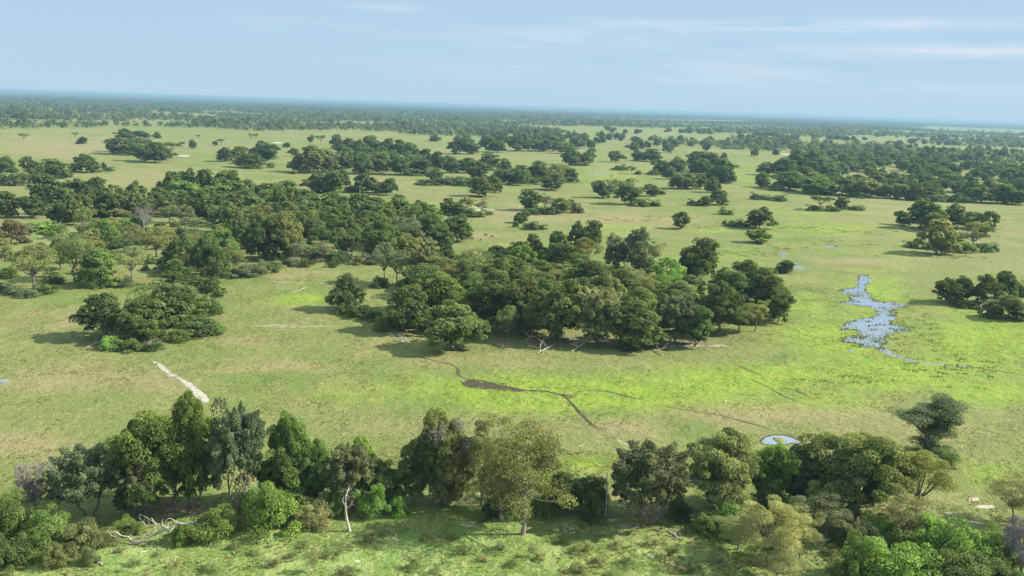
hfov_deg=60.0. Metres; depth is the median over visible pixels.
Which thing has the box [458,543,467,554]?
shrub
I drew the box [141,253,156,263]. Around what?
bush
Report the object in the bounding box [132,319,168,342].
bush
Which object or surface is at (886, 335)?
muddy bank
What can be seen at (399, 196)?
bush
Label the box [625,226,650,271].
broadleaf tree
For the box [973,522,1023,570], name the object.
bush
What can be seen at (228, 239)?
broadleaf tree
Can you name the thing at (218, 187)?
broadleaf tree
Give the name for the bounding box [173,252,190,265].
feathery tree
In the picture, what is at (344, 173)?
broadleaf tree
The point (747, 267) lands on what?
broadleaf tree
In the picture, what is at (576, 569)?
shrub
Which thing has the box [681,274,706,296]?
broadleaf tree
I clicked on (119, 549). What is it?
shrub
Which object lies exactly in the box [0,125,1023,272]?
distant groves
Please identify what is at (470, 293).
broadleaf tree
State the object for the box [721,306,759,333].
feathery tree
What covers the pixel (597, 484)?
broadleaf tree
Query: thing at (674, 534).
fallen branch
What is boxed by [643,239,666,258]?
feathery tree
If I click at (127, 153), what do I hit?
bush
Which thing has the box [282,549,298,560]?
shrub
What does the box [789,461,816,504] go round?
plumed tree
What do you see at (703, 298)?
broadleaf tree
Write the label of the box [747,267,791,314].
broadleaf tree
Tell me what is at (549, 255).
broadleaf tree
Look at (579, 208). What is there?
bush
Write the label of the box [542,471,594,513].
broadleaf tree
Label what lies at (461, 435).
broadleaf tree
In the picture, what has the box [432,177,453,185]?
bush
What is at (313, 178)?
broadleaf tree
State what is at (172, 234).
feathery tree
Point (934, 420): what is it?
leaning tree
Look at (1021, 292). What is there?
bush
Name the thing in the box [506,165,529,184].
broadleaf tree
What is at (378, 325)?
bush
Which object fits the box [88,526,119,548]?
bush
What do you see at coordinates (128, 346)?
bush
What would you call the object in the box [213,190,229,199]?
broadleaf tree
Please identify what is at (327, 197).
broadleaf tree
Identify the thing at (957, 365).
reed grass
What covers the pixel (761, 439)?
muddy bank
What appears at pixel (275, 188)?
broadleaf tree
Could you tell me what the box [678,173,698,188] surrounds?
broadleaf tree
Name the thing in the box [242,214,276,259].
broadleaf tree
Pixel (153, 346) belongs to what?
bush
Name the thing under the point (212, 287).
broadleaf tree
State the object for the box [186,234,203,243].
feathery tree
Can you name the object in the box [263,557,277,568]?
shrub
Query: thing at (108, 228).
broadleaf tree
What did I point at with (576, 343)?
fallen branch
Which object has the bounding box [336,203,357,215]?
broadleaf tree
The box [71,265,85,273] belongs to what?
bush
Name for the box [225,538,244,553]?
shrub
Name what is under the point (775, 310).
broadleaf tree
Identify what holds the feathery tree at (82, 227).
on the ground at (896, 271)
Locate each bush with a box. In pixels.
[0,168,30,185]
[0,246,14,257]
[0,266,21,279]
[0,282,6,292]
[0,488,36,542]
[0,531,31,575]
[1,285,27,295]
[9,502,71,552]
[15,288,44,298]
[15,531,50,564]
[19,236,33,243]
[26,225,33,232]
[28,221,51,230]
[30,281,61,294]
[36,223,60,234]
[39,270,63,283]
[41,541,73,570]
[46,228,68,235]
[48,274,66,283]
[53,516,113,557]
[65,168,72,176]
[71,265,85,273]
[74,545,100,566]
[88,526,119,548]
[89,281,108,289]
[99,335,122,352]
[103,166,115,171]
[112,151,133,154]
[112,513,145,536]
[113,274,139,286]
[113,338,142,353]
[119,217,130,226]
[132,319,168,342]
[137,223,153,234]
[140,265,149,269]
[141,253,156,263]
[141,342,166,351]
[163,329,193,343]
[167,313,199,327]
[167,524,193,547]
[169,218,181,227]
[174,503,245,545]
[177,312,227,336]
[191,294,226,314]
[219,267,237,276]
[224,262,265,278]
[240,163,262,168]
[240,492,266,518]
[241,477,312,540]
[258,260,286,270]
[258,264,268,273]
[267,162,275,167]
[271,266,278,272]
[280,254,288,260]
[281,257,299,266]
[286,496,335,533]
[299,258,310,267]
[310,252,317,260]
[319,490,348,521]
[326,252,333,259]
[328,260,337,266]
[330,249,349,263]
[331,257,341,264]
[334,305,347,314]
[343,183,359,192]
[345,302,371,318]
[352,255,363,265]
[353,483,391,520]
[361,308,382,322]
[362,254,384,264]
[368,275,389,288]
[372,316,391,332]
[384,315,400,328]
[385,494,408,518]
[392,193,405,197]
[394,276,407,288]
[402,169,424,175]
[414,179,435,185]
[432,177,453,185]
[441,244,454,251]
[445,176,460,184]
[454,176,469,185]
[457,210,469,216]
[463,208,487,217]
[481,493,517,522]
[512,220,518,227]
[520,221,539,229]
[526,206,550,214]
[528,470,562,520]
[530,177,539,182]
[539,224,547,229]
[540,206,562,214]
[548,329,564,338]
[565,176,579,182]
[567,160,590,165]
[570,203,584,212]
[577,490,608,525]
[586,146,596,151]
[610,164,628,170]
[616,337,643,351]
[629,198,650,206]
[646,168,658,174]
[648,273,670,296]
[649,200,660,205]
[650,256,686,280]
[660,267,685,284]
[666,495,696,523]
[686,198,699,205]
[690,510,720,537]
[694,201,703,205]
[706,501,742,540]
[718,206,736,214]
[722,219,747,226]
[735,316,760,325]
[749,191,760,199]
[750,483,791,522]
[761,194,772,199]
[764,183,793,190]
[769,194,787,201]
[772,266,784,272]
[805,204,824,210]
[817,188,845,195]
[824,204,839,211]
[831,518,887,547]
[831,528,886,575]
[847,189,872,197]
[849,205,865,210]
[852,536,964,575]
[858,509,911,548]
[893,193,917,200]
[900,513,951,554]
[901,240,925,248]
[906,445,921,451]
[915,542,991,575]
[919,515,998,575]
[920,443,960,469]
[923,191,949,201]
[943,194,955,201]
[950,193,976,202]
[952,300,971,308]
[955,241,979,253]
[968,300,985,309]
[973,242,998,252]
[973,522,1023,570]
[973,548,1023,575]
[976,305,1005,319]
[990,244,1000,251]
[997,514,1023,571]
[1018,280,1023,296]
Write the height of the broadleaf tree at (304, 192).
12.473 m
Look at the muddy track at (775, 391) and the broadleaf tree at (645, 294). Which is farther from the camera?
the broadleaf tree at (645, 294)
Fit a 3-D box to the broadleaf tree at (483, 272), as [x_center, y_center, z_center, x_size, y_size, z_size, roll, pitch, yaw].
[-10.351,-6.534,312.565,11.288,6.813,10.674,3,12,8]
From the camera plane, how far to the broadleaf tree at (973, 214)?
498.97 m
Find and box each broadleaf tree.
[0,155,16,173]
[0,191,19,217]
[0,218,31,243]
[16,193,47,217]
[18,156,47,177]
[25,173,64,203]
[41,158,71,177]
[42,204,65,222]
[43,187,75,209]
[46,238,69,269]
[58,194,87,224]
[59,178,84,193]
[66,153,102,171]
[68,292,126,337]
[72,247,121,286]
[73,194,100,214]
[75,176,106,193]
[77,186,104,215]
[77,228,108,252]
[85,219,120,248]
[96,192,124,217]
[100,187,126,206]
[103,137,134,153]
[104,409,199,509]
[105,235,133,254]
[107,184,127,195]
[111,296,159,340]
[121,187,154,214]
[125,180,143,201]
[127,138,143,143]
[128,210,152,226]
[129,143,145,160]
[136,139,152,147]
[136,191,161,212]
[142,141,168,162]
[144,283,197,331]
[151,187,169,209]
[153,256,171,270]
[154,171,180,189]
[155,192,179,216]
[156,258,193,283]
[161,239,178,258]
[164,390,221,506]
[166,180,202,205]
[171,237,196,271]
[173,193,189,212]
[178,167,195,189]
[178,275,203,293]
[184,233,231,277]
[185,189,213,207]
[191,168,215,187]
[193,193,214,222]
[197,277,226,298]
[199,187,215,197]
[202,259,231,280]
[203,183,230,192]
[203,227,241,263]
[207,200,237,229]
[210,170,242,185]
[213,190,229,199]
[213,190,246,206]
[225,211,248,231]
[229,220,251,255]
[230,181,255,191]
[232,153,252,165]
[237,186,256,200]
[239,195,272,215]
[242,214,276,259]
[243,178,256,193]
[243,209,261,223]
[247,140,280,163]
[249,444,309,498]
[251,215,272,228]
[254,183,266,193]
[257,189,273,201]
[260,216,290,259]
[263,179,301,194]
[266,409,310,499]
[267,192,287,212]
[269,185,288,195]
[269,202,282,215]
[273,212,305,255]
[275,200,299,215]
[276,186,293,200]
[286,156,302,171]
[288,210,303,234]
[289,193,310,202]
[294,145,328,171]
[294,211,318,238]
[295,189,320,198]
[296,438,332,498]
[297,216,329,242]
[298,201,311,211]
[299,172,324,191]
[304,194,319,201]
[306,226,331,254]
[307,200,322,211]
[309,181,334,191]
[316,170,345,192]
[316,211,327,226]
[319,205,331,210]
[320,192,332,202]
[321,148,341,170]
[321,198,337,207]
[322,213,347,228]
[324,272,367,308]
[326,227,355,257]
[327,207,342,217]
[328,215,363,250]
[331,192,349,204]
[336,151,352,169]
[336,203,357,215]
[339,169,351,187]
[339,203,354,215]
[348,192,369,215]
[349,153,373,173]
[350,210,377,218]
[351,435,376,494]
[352,173,371,192]
[354,217,371,239]
[357,211,378,223]
[358,197,384,210]
[359,200,380,211]
[361,222,378,239]
[363,135,379,150]
[365,214,399,254]
[369,152,393,173]
[369,458,406,504]
[374,205,385,211]
[377,208,396,233]
[378,178,398,194]
[381,201,395,211]
[385,283,434,332]
[389,218,400,235]
[390,155,413,174]
[390,197,412,209]
[393,434,437,504]
[394,232,420,254]
[395,210,410,231]
[399,205,411,210]
[399,205,424,236]
[401,264,450,286]
[408,159,431,173]
[410,274,455,318]
[413,213,443,237]
[414,201,445,221]
[416,212,441,241]
[416,407,465,501]
[424,271,472,325]
[424,299,491,349]
[425,249,460,273]
[425,444,476,506]
[426,223,455,250]
[439,155,461,172]
[439,198,458,214]
[443,213,473,240]
[446,135,470,153]
[447,428,470,498]
[450,259,482,281]
[457,269,475,288]
[461,276,491,314]
[463,160,493,177]
[464,279,508,331]
[465,287,487,316]
[466,176,496,195]
[475,263,489,273]
[477,134,496,151]
[478,152,501,168]
[479,267,510,293]
[482,245,510,263]
[486,257,515,282]
[491,168,509,182]
[498,270,514,283]
[500,275,548,333]
[502,241,527,259]
[504,255,524,278]
[505,134,529,150]
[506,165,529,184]
[508,240,539,264]
[514,260,539,277]
[514,270,534,280]
[516,265,540,277]
[517,189,544,208]
[525,233,542,261]
[526,276,554,304]
[527,160,549,177]
[531,260,549,270]
[535,279,586,341]
[536,173,565,189]
[536,271,563,289]
[538,242,569,268]
[539,269,567,291]
[541,263,556,272]
[542,230,569,252]
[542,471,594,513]
[546,135,565,150]
[549,197,572,212]
[551,243,581,271]
[564,221,582,248]
[564,252,593,272]
[564,260,612,293]
[568,276,594,302]
[578,220,602,252]
[578,270,627,303]
[580,474,610,504]
[591,180,616,197]
[602,267,641,298]
[603,232,627,268]
[604,296,669,347]
[613,181,641,203]
[614,237,636,265]
[623,287,660,325]
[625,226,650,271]
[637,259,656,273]
[655,280,699,325]
[655,289,702,332]
[666,156,688,173]
[667,174,687,188]
[671,211,690,228]
[672,253,698,278]
[673,305,713,346]
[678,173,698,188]
[679,237,719,279]
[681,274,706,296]
[685,151,719,166]
[686,427,759,514]
[687,158,712,174]
[698,293,723,314]
[702,280,744,334]
[703,168,718,180]
[707,267,733,291]
[709,188,729,204]
[710,157,739,182]
[716,259,759,290]
[721,271,757,315]
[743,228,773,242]
[744,206,778,227]
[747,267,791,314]
[748,442,802,498]
[764,287,796,322]
[770,157,797,176]
[770,170,801,188]
[780,443,827,502]
[784,149,808,165]
[795,166,815,174]
[795,175,841,193]
[796,431,923,519]
[801,149,828,164]
[801,172,820,183]
[811,163,841,174]
[831,177,858,194]
[855,177,884,196]
[891,183,910,198]
[901,183,927,200]
[907,198,938,225]
[913,218,961,253]
[916,204,949,228]
[917,173,936,184]
[931,277,963,303]
[944,203,968,226]
[949,230,967,241]
[951,275,974,299]
[959,181,979,193]
[959,211,982,224]
[965,211,1000,233]
[965,274,1004,301]
[968,186,995,202]
[981,295,1023,318]
[986,184,1016,202]
[987,181,1014,191]
[993,270,1023,296]
[998,190,1023,203]
[1005,311,1023,319]
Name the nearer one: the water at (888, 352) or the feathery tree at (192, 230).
the water at (888, 352)
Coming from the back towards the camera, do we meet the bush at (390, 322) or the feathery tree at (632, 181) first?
the feathery tree at (632, 181)
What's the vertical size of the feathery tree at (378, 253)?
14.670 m
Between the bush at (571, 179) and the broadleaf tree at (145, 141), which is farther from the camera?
the broadleaf tree at (145, 141)
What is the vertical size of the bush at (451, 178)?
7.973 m
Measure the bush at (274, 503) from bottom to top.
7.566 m
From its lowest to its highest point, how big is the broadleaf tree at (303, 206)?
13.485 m
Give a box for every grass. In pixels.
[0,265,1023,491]
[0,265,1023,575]
[542,206,1010,389]
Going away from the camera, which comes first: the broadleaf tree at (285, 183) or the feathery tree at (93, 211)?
the feathery tree at (93, 211)
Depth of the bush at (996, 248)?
416.06 m
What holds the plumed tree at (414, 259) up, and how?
on the ground at (896, 271)
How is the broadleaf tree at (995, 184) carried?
on the ground at (896, 271)
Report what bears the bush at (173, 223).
on the ground at (896, 271)
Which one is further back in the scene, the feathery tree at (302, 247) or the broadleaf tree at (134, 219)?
the broadleaf tree at (134, 219)
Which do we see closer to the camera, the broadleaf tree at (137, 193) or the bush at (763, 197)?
the broadleaf tree at (137, 193)
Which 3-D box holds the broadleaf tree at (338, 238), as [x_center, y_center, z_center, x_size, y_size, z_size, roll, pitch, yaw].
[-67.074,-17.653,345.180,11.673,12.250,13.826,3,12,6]
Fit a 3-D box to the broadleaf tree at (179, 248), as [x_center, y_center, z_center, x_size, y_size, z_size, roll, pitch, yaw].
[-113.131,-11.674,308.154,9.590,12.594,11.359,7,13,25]
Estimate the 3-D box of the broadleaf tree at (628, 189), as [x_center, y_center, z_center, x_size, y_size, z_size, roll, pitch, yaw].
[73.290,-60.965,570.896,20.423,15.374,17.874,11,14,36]
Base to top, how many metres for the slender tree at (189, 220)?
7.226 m
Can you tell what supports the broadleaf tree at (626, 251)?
on the ground at (896, 271)
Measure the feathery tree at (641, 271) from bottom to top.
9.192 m
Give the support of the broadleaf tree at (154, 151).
on the ground at (896, 271)
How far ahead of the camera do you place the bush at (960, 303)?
288.62 m
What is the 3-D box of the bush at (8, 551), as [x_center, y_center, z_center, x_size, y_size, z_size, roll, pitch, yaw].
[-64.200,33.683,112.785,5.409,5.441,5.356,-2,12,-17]
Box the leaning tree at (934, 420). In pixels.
[885,393,970,452]
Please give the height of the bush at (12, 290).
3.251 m
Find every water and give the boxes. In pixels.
[720,147,742,148]
[762,435,799,444]
[839,275,909,349]
[875,347,921,362]
[924,363,968,366]
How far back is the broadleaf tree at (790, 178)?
714.33 m
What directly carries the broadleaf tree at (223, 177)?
on the ground at (896, 271)
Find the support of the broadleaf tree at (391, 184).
on the ground at (896, 271)
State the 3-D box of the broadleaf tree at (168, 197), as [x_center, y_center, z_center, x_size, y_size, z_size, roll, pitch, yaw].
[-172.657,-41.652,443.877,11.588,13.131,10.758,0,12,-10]
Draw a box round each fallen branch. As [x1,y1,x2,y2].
[393,333,410,343]
[527,334,554,352]
[561,522,575,532]
[567,336,586,350]
[655,338,691,355]
[667,528,679,538]
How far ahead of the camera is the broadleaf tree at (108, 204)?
432.33 m
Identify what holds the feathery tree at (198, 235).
on the ground at (896, 271)
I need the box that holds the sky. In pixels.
[0,0,1023,122]
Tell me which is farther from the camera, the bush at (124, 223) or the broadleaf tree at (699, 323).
the bush at (124, 223)
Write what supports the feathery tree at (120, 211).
on the ground at (896, 271)
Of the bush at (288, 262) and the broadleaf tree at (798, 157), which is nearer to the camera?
the bush at (288, 262)
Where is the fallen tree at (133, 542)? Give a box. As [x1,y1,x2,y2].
[107,516,196,544]
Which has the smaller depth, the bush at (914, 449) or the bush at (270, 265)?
the bush at (914, 449)
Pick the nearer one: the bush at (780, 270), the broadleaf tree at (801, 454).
the broadleaf tree at (801, 454)
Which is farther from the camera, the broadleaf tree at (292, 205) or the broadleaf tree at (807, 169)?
the broadleaf tree at (807, 169)
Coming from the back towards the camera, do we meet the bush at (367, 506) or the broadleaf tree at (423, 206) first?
the broadleaf tree at (423, 206)
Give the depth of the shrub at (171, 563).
114.84 m
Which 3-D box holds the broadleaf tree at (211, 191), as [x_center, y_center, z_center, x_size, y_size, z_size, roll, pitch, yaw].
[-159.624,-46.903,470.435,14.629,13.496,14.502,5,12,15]
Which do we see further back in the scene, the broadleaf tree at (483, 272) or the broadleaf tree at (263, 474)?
the broadleaf tree at (483, 272)
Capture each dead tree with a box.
[12,459,55,507]
[133,203,158,230]
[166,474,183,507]
[342,487,352,531]
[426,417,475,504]
[603,476,609,520]
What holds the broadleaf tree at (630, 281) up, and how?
on the ground at (896, 271)
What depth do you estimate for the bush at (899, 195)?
664.73 m
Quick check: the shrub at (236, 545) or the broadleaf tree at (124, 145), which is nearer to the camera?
the shrub at (236, 545)
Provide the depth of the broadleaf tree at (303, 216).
370.83 m
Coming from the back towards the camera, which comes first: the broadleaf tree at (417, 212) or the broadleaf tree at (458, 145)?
the broadleaf tree at (458, 145)
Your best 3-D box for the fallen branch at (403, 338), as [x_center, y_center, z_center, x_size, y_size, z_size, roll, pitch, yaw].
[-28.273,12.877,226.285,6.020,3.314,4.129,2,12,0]
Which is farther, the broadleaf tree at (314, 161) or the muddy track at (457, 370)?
the broadleaf tree at (314, 161)
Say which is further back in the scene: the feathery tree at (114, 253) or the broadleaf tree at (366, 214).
the broadleaf tree at (366, 214)
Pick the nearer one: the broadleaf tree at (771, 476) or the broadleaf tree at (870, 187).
the broadleaf tree at (771, 476)
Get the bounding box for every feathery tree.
[2,244,58,287]
[48,233,64,242]
[50,224,69,237]
[51,232,94,278]
[72,206,92,234]
[76,224,85,233]
[77,235,98,254]
[87,205,98,215]
[104,217,121,226]
[109,249,118,260]
[110,208,131,219]
[114,245,148,280]
[120,223,144,236]
[121,231,138,238]
[125,237,141,251]
[125,277,174,297]
[133,228,170,256]
[138,235,151,251]
[141,226,174,235]
[158,201,180,222]
[161,230,179,243]
[173,204,194,227]
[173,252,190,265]
[173,281,198,297]
[176,224,199,236]
[183,231,202,236]
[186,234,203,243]
[207,205,218,215]
[212,219,225,228]
[222,243,248,267]
[247,203,274,215]
[289,238,312,260]
[309,240,337,262]
[349,242,372,256]
[372,242,397,277]
[384,250,411,282]
[391,214,425,236]
[412,256,464,280]
[451,467,541,521]
[456,247,494,270]
[459,191,474,207]
[461,414,515,505]
[495,305,519,340]
[521,301,541,338]
[536,193,555,204]
[544,163,571,176]
[549,261,576,279]
[574,237,604,257]
[604,175,622,189]
[617,266,645,276]
[625,178,639,185]
[626,163,636,173]
[635,272,663,288]
[637,187,646,195]
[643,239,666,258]
[710,511,759,549]
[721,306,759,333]
[730,494,812,566]
[743,298,770,331]
[745,534,816,575]
[786,512,825,559]
[790,491,854,537]
[893,449,961,517]
[957,221,995,249]
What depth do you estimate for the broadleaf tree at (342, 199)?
453.49 m
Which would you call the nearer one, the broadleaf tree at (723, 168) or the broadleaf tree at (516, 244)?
the broadleaf tree at (516, 244)
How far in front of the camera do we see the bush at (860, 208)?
579.71 m
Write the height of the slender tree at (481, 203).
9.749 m
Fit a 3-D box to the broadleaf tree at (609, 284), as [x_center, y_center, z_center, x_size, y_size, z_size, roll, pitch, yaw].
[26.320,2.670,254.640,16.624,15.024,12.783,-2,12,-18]
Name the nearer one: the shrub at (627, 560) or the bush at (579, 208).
the shrub at (627, 560)
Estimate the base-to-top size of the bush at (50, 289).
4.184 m
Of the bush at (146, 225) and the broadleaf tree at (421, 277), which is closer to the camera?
the broadleaf tree at (421, 277)
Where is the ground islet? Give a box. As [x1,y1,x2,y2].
[773,437,785,441]
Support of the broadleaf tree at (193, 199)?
on the ground at (896, 271)
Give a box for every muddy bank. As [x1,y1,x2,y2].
[759,434,802,445]
[837,275,912,348]
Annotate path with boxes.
[153,361,209,402]
[256,324,290,326]
[267,326,327,327]
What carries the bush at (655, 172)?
on the ground at (896, 271)
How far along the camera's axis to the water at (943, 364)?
221.44 m
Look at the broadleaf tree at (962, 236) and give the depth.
413.40 m
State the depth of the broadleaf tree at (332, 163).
746.33 m
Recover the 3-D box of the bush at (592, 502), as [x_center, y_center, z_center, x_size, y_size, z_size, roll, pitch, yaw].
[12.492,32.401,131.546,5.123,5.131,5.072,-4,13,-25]
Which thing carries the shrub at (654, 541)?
on the ground at (896, 271)
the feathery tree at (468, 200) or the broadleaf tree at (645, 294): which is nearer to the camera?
the broadleaf tree at (645, 294)
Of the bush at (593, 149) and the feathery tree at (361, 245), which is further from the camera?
the bush at (593, 149)
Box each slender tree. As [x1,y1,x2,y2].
[0,238,13,260]
[176,216,208,228]
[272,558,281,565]
[305,549,321,571]
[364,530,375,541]
[468,419,580,534]
[474,198,489,212]
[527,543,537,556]
[870,487,931,537]
[980,470,1023,521]
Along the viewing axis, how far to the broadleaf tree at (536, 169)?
731.92 m
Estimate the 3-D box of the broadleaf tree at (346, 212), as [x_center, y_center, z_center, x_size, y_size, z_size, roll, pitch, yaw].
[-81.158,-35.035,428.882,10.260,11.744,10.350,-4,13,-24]
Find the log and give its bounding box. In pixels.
[810,538,830,542]
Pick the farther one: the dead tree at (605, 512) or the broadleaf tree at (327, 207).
the broadleaf tree at (327, 207)
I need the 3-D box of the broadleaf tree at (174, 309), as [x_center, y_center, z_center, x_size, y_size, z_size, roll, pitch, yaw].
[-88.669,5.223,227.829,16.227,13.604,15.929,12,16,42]
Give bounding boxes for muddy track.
[406,355,467,379]
[508,389,601,430]
[589,390,648,401]
[658,404,773,431]
[751,379,802,403]
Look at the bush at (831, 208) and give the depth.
567.49 m
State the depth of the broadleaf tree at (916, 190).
659.54 m
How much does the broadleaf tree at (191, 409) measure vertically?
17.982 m
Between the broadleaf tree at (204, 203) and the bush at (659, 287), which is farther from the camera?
the broadleaf tree at (204, 203)
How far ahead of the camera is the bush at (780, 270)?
340.92 m
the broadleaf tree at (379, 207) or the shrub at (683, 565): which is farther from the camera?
the broadleaf tree at (379, 207)
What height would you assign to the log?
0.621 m
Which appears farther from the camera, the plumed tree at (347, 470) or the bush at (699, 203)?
the bush at (699, 203)
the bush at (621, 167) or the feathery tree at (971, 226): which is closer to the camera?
the feathery tree at (971, 226)
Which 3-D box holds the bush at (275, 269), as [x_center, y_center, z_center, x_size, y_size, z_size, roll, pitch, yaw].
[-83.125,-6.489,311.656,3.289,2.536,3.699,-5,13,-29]
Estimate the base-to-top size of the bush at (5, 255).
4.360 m
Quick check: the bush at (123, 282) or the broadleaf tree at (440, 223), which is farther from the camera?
the broadleaf tree at (440, 223)
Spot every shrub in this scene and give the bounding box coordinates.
[112,544,127,554]
[124,554,143,567]
[153,548,165,556]
[166,559,182,569]
[201,560,223,575]
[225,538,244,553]
[246,546,259,557]
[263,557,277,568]
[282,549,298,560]
[295,536,310,549]
[322,545,345,560]
[338,565,360,575]
[362,529,374,545]
[376,528,392,537]
[407,552,423,573]
[418,533,434,544]
[427,563,443,575]
[443,531,460,539]
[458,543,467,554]
[476,553,487,561]
[496,542,506,549]
[504,558,519,568]
[531,552,545,562]
[549,528,565,544]
[569,540,594,557]
[570,561,586,574]
[590,552,605,567]
[604,563,628,575]
[610,537,625,549]
[619,552,642,570]
[642,536,659,549]
[653,549,689,574]
[658,541,685,561]
[685,556,704,573]
[708,550,725,566]
[819,543,840,560]
[821,557,853,575]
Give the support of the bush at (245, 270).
on the ground at (896, 271)
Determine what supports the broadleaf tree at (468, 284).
on the ground at (896, 271)
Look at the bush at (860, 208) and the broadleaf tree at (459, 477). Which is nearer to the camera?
the broadleaf tree at (459, 477)
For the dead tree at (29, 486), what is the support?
on the ground at (896, 271)
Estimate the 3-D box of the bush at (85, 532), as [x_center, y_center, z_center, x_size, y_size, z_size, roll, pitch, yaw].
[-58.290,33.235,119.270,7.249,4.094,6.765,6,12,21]
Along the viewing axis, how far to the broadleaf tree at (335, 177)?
575.43 m
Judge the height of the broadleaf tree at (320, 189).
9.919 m
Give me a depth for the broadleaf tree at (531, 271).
279.06 m
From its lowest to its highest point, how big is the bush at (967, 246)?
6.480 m
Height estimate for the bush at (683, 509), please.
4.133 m
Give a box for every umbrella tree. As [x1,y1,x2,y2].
[163,142,182,152]
[810,195,835,209]
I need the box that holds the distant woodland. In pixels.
[0,99,1023,164]
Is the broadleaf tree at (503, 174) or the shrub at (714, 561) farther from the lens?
the broadleaf tree at (503, 174)
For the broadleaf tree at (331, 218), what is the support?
on the ground at (896, 271)
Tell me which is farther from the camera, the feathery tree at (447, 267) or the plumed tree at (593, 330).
the feathery tree at (447, 267)
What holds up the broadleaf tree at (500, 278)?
on the ground at (896, 271)
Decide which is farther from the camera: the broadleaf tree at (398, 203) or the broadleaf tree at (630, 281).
the broadleaf tree at (398, 203)
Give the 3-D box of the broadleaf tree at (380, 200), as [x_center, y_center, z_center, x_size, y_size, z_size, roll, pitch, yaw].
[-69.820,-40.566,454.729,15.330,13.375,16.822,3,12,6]
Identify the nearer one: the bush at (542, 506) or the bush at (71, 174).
the bush at (542, 506)
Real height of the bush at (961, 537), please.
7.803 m
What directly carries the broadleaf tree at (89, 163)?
on the ground at (896, 271)
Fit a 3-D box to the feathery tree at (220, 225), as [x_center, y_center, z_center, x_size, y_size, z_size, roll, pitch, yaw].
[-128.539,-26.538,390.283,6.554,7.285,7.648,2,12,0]
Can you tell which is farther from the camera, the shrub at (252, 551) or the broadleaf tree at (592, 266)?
the broadleaf tree at (592, 266)
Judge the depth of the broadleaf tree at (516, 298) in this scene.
233.34 m
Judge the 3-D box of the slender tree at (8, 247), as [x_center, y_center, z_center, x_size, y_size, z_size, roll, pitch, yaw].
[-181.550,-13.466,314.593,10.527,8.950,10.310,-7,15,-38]
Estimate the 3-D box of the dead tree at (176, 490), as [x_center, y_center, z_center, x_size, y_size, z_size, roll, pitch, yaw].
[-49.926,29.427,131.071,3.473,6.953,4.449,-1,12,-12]
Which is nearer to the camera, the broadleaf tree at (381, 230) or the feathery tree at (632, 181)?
the broadleaf tree at (381, 230)
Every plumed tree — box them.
[45,440,128,518]
[101,447,172,515]
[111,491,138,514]
[203,397,266,512]
[323,441,377,511]
[407,244,436,267]
[413,236,437,248]
[575,285,622,343]
[582,322,609,347]
[610,438,703,524]
[656,292,695,344]
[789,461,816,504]
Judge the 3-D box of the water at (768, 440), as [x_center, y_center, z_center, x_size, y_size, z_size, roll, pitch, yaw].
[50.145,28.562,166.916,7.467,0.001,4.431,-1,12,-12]
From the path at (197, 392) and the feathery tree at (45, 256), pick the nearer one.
the path at (197, 392)
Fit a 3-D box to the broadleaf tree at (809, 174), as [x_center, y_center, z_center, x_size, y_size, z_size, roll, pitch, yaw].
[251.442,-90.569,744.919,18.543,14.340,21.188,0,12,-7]
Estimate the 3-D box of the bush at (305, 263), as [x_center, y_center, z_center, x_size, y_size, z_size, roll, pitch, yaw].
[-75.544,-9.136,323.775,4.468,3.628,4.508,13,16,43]
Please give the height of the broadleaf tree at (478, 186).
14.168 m
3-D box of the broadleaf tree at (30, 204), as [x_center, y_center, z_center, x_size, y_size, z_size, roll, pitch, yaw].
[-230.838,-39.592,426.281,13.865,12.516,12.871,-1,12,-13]
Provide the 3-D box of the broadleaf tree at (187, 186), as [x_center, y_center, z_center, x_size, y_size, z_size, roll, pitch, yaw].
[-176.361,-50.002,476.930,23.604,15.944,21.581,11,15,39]
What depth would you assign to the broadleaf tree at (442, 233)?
365.96 m
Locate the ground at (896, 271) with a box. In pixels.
[0,107,1023,575]
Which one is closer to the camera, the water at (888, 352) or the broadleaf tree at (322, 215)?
the water at (888, 352)
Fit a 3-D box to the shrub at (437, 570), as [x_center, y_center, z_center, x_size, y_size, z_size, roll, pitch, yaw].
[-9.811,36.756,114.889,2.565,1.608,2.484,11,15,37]
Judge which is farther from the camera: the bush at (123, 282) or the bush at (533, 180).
the bush at (533, 180)
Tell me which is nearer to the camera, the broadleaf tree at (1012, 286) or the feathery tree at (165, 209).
the broadleaf tree at (1012, 286)
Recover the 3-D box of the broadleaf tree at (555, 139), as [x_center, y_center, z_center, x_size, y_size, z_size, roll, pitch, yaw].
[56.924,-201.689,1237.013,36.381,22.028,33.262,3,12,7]
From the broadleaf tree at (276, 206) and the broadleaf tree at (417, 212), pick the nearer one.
the broadleaf tree at (417, 212)
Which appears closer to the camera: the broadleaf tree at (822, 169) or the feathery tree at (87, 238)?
the feathery tree at (87, 238)
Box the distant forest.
[0,91,1023,135]
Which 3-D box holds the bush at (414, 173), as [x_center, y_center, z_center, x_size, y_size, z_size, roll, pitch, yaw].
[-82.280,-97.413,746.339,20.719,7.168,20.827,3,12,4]
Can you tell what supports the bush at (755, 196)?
on the ground at (896, 271)
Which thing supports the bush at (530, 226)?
on the ground at (896, 271)
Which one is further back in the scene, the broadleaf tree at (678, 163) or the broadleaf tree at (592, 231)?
the broadleaf tree at (678, 163)
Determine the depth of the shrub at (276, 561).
115.66 m
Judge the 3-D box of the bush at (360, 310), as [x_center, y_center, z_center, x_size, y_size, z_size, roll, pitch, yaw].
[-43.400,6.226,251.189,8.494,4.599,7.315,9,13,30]
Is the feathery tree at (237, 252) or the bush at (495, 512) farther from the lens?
the feathery tree at (237, 252)
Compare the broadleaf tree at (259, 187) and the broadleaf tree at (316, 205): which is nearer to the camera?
the broadleaf tree at (316, 205)
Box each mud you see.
[460,381,525,390]

